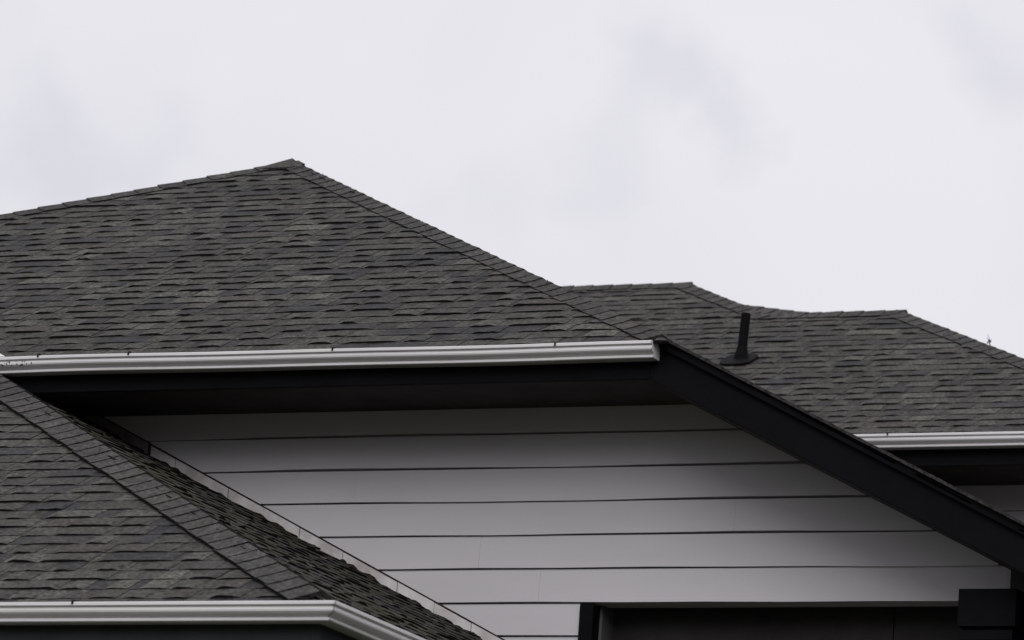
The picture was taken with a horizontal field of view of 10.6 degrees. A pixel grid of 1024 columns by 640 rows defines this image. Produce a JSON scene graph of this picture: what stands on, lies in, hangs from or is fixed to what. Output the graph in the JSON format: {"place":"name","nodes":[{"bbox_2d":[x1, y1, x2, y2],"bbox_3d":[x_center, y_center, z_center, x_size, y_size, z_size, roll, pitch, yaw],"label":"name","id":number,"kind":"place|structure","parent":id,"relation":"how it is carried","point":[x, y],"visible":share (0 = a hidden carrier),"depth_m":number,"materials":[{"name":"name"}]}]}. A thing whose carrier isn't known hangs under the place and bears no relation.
{"place":"outdoors","nodes":[
{"label":"outdoors","id":0,"kind":"place"},
{"bbox_2d":[0,0,1023,357],"label":"sky","id":1,"kind":"structure","parent":0,"point":[796,155],"materials":[{"name":"white"}]},
{"bbox_3d":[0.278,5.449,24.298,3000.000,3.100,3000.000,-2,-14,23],"label":"ground","id":2,"kind":"structure","parent":0,"visible":0},
{"bbox_2d":[0,158,1023,639],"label":"house","id":3,"kind":"structure","parent":2,"relation":"on","point":[292,398],"depth_m":26.32,"materials":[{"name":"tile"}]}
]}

